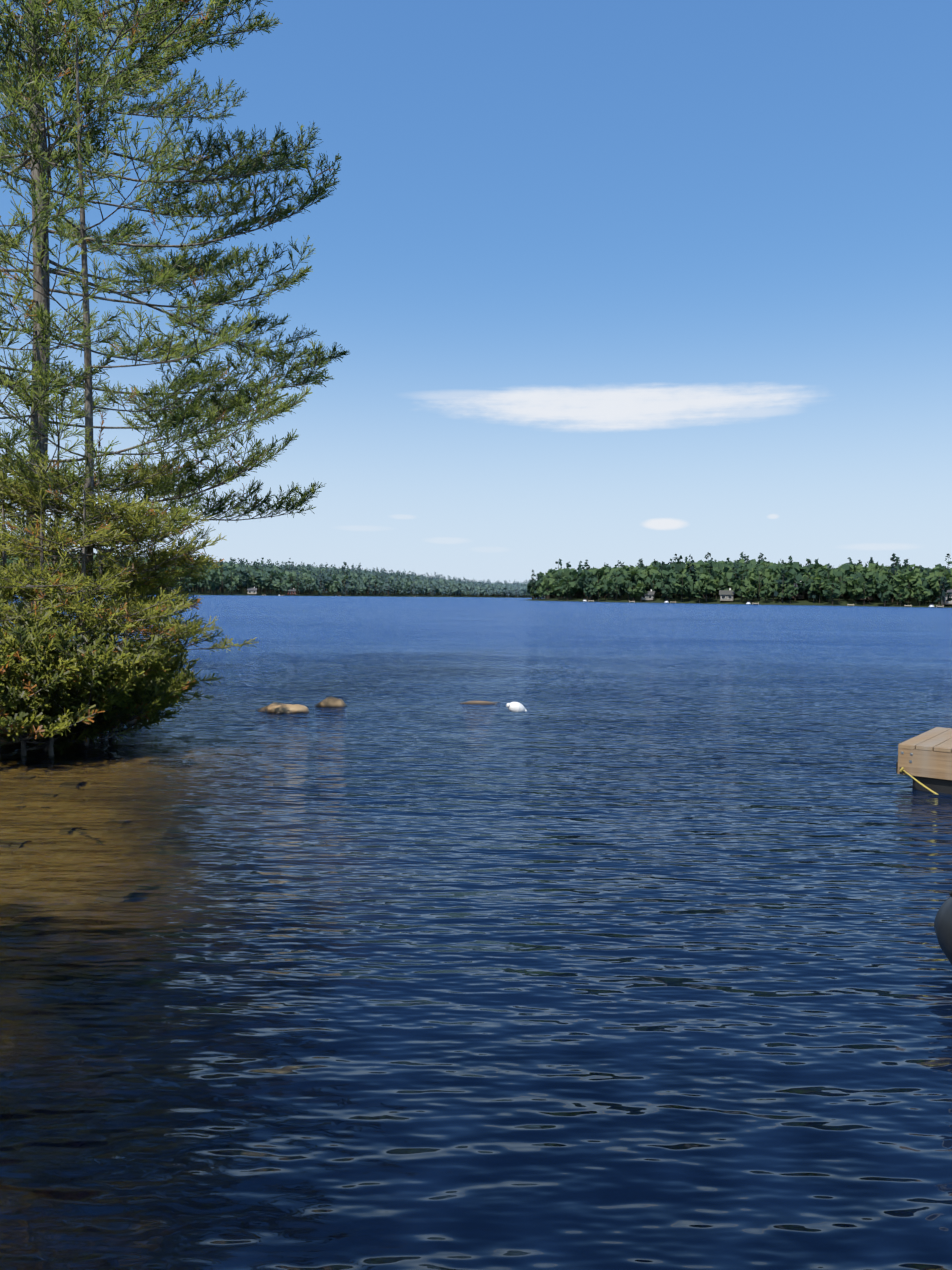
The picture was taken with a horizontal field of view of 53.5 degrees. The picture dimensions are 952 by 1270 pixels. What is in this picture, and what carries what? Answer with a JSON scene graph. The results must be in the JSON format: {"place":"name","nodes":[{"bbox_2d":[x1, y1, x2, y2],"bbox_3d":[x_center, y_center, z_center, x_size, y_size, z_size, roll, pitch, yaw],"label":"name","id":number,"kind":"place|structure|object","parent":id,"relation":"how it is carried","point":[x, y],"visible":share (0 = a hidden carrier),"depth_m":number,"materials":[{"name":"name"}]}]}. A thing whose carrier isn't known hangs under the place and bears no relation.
{"place":"outdoors","nodes":[
{"label":"outdoors","id":0,"kind":"place"},
{"bbox_2d":[0,548,544,597],"bbox_3d":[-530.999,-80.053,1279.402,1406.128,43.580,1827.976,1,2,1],"label":"distant forest","id":1,"kind":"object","parent":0,"point":[309,578],"depth_m":878.63,"materials":[{"name":"green plant"}]},
{"bbox_2d":[0,595,951,1269],"bbox_3d":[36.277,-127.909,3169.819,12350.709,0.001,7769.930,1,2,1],"label":"water","id":2,"kind":"structure","parent":0,"point":[614,945],"depth_m":4.43,"materials":[{"name":"blue liquid"}]},
{"bbox_2d":[256,703,309,713],"bbox_3d":[-2.723,1.116,13.370,0.866,0.309,0.550,0,2,-14],"label":"rock","id":3,"kind":"object","parent":2,"relation":"in","point":[280,708],"visible":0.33,"depth_m":13.22,"materials":[{"name":"stone"}]},
{"bbox_2d":[314,696,347,707],"bbox_3d":[-2.172,1.091,14.104,0.529,0.371,0.452,0,2,-19],"label":"rock","id":4,"kind":"object","parent":2,"relation":"in","point":[332,702],"visible":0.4,"depth_m":13.93,"materials":[{"name":"stone"}]},
{"bbox_2d":[459,701,499,704],"bbox_3d":[0.176,1.134,14.820,1.090,0.227,0.572,1,2,-4],"label":"awash rock","id":5,"kind":"object","parent":2,"relation":"in","point":[479,702],"visible":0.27,"depth_m":14.62,"materials":[{"name":"stone"}]},
{"bbox_2d":[506,702,526,711],"bbox_3d":[0.589,1.066,13.732,0.314,0.183,0.183,21,-13,-19],"label":"mooring float","id":6,"kind":"object","parent":2,"relation":"on","point":[515,707],"visible":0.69,"depth_m":13.66,"materials":[{"name":"white plastic"}]},
{"bbox_2d":[896,727,951,793],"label":"floating dock","id":7,"kind":"object","parent":2,"relation":"on","point":[924,762],"visible":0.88,"depth_m":8.34,"materials":[{"name":"brown wood"}]},
{"bbox_2d":[934,891,951,964],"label":"pontoon boat","id":8,"kind":"object","parent":2,"relation":"on","point":[943,924],"visible":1,"depth_m":4.19,"materials":[{"name":"grey"}]},
{"bbox_2d":[0,0,951,583],"label":"sky","id":9,"kind":"structure","parent":0,"point":[602,282],"materials":[{"name":"blue"}]},
{"bbox_2d":[103,586,951,607],"bbox_3d":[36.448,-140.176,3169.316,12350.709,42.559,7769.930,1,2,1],"label":"ground","id":10,"kind":"structure","parent":0,"point":[823,602],"depth_m":394.30,"materials":[{"name":"green plant"}]},
{"bbox_2d":[1,737,28,745],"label":"bank stone","id":11,"kind":"object","parent":10,"relation":"on","point":[14,744],"visible":0.1,"depth_m":10.11,"materials":[{"name":"stone"}]},
{"bbox_2d":[0,574,104,756],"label":"bank shrub","id":12,"kind":"object","parent":10,"relation":"on","point":[16,633],"visible":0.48,"depth_m":8.87,"materials":[{"name":"green plant"}]},
{"bbox_2d":[0,615,114,750],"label":"bank shrub","id":13,"kind":"object","parent":10,"relation":"on","point":[45,748],"visible":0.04,"depth_m":9.82,"materials":[{"name":"green plant"}]},
{"bbox_2d":[0,72,121,449],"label":"pine","id":14,"kind":"object","parent":10,"relation":"on","point":[79,377],"visible":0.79,"depth_m":10.50,"materials":[{"name":"green plant"}]},
{"bbox_2d":[0,431,131,656],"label":"young pine","id":15,"kind":"object","parent":10,"relation":"on","point":[4,558],"visible":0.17,"depth_m":10.87,"materials":[{"name":"green plant"}]},
{"bbox_2d":[1,596,140,755],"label":"bank shrub","id":16,"kind":"object","parent":10,"relation":"on","point":[87,732],"visible":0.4,"depth_m":9.24,"materials":[{"name":"green plant"}]},
{"bbox_2d":[0,572,164,755],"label":"bank shrub","id":17,"kind":"object","parent":10,"relation":"on","point":[92,660],"visible":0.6,"depth_m":9.13,"materials":[{"name":"green plant"}]},
{"bbox_2d":[0,461,179,741],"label":"young pine","id":18,"kind":"object","parent":10,"relation":"on","point":[42,584],"visible":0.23,"depth_m":9.66,"materials":[{"name":"green plant"}]},
{"bbox_2d":[0,387,202,646],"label":"young pine","id":19,"kind":"object","parent":10,"relation":"on","point":[140,593],"visible":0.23,"depth_m":11.51,"materials":[{"name":"green plant"}]},
{"bbox_2d":[14,586,196,744],"bbox_3d":[-4.151,0.453,10.230,2.238,1.971,2.461,1,2,1],"label":"bank shrub","id":20,"kind":"object","parent":10,"relation":"on","point":[177,686],"visible":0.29,"depth_m":10.04,"materials":[{"name":"green plant"}]},
{"bbox_2d":[0,432,222,737],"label":"young pine","id":21,"kind":"object","parent":10,"relation":"on","point":[168,626],"visible":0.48,"depth_m":10.09,"materials":[{"name":"green plant"}]},
{"bbox_2d":[0,411,258,747],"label":"young pine","id":22,"kind":"object","parent":10,"relation":"on","point":[187,558],"visible":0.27,"depth_m":10.96,"materials":[{"name":"green plant"}]},
{"bbox_2d":[124,719,141,725],"bbox_3d":[-4.335,1.147,11.883,0.314,0.169,0.386,0,2,-9],"label":"bank stone","id":23,"kind":"object","parent":10,"relation":"on","point":[132,722],"visible":0.17,"depth_m":11.80,"materials":[{"name":"stone"}]},
{"bbox_2d":[0,0,266,644],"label":"slim pine","id":24,"kind":"object","parent":10,"relation":"on","point":[90,404],"visible":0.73,"depth_m":10.83,"materials":[{"name":"green plant"}]},
{"bbox_2d":[71,607,198,736],"bbox_3d":[-4.187,0.528,10.834,1.776,1.772,1.828,1,2,1],"label":"bank shrub","id":25,"kind":"object","parent":10,"relation":"on","point":[155,717],"visible":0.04,"depth_m":10.74,"materials":[{"name":"green plant"}]},
{"bbox_2d":[0,0,349,627],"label":"white pine","id":26,"kind":"object","parent":10,"relation":"on","point":[147,16],"visible":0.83,"depth_m":14.27,"materials":[{"name":"green plant"}]},
{"bbox_2d":[247,587,256,593],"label":"cottage","id":27,"kind":"structure","parent":10,"relation":"on","point":[252,590],"depth_m":673.18,"materials":[{"name":"white wood"}]},
{"bbox_2d":[288,588,295,594],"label":"cottage","id":28,"kind":"structure","parent":10,"relation":"on","point":[292,591],"depth_m":739.84,"materials":[{"name":"white"}]},
{"bbox_2d":[641,589,655,599],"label":"cottage","id":29,"kind":"structure","parent":10,"relation":"on","point":[651,594],"depth_m":392.30,"materials":[{"name":"white"}]},
{"bbox_2d":[719,588,734,600],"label":"cottage","id":30,"kind":"structure","parent":10,"relation":"on","point":[726,595],"depth_m":373.43,"materials":[{"name":"white"}]},
{"bbox_2d":[526,552,951,605],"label":"distant forest","id":31,"kind":"object","parent":10,"relation":"on","point":[763,579],"visible":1,"depth_m":381.51,"materials":[{"name":"green plant"}]},
{"bbox_2d":[781,581,806,598],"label":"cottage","id":32,"kind":"structure","parent":10,"relation":"on","point":[802,595],"depth_m":370.88,"materials":[{"name":"brown wood"}]},
{"bbox_2d":[852,596,873,600],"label":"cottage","id":33,"kind":"structure","parent":10,"relation":"on","point":[868,598],"depth_m":362.63,"materials":[{"name":"brown wood"}]},
{"bbox_2d":[940,589,951,604],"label":"cottage","id":34,"kind":"structure","parent":10,"relation":"on","point":[947,602],"depth_m":334.65,"materials":[{"name":"white"}]}
]}

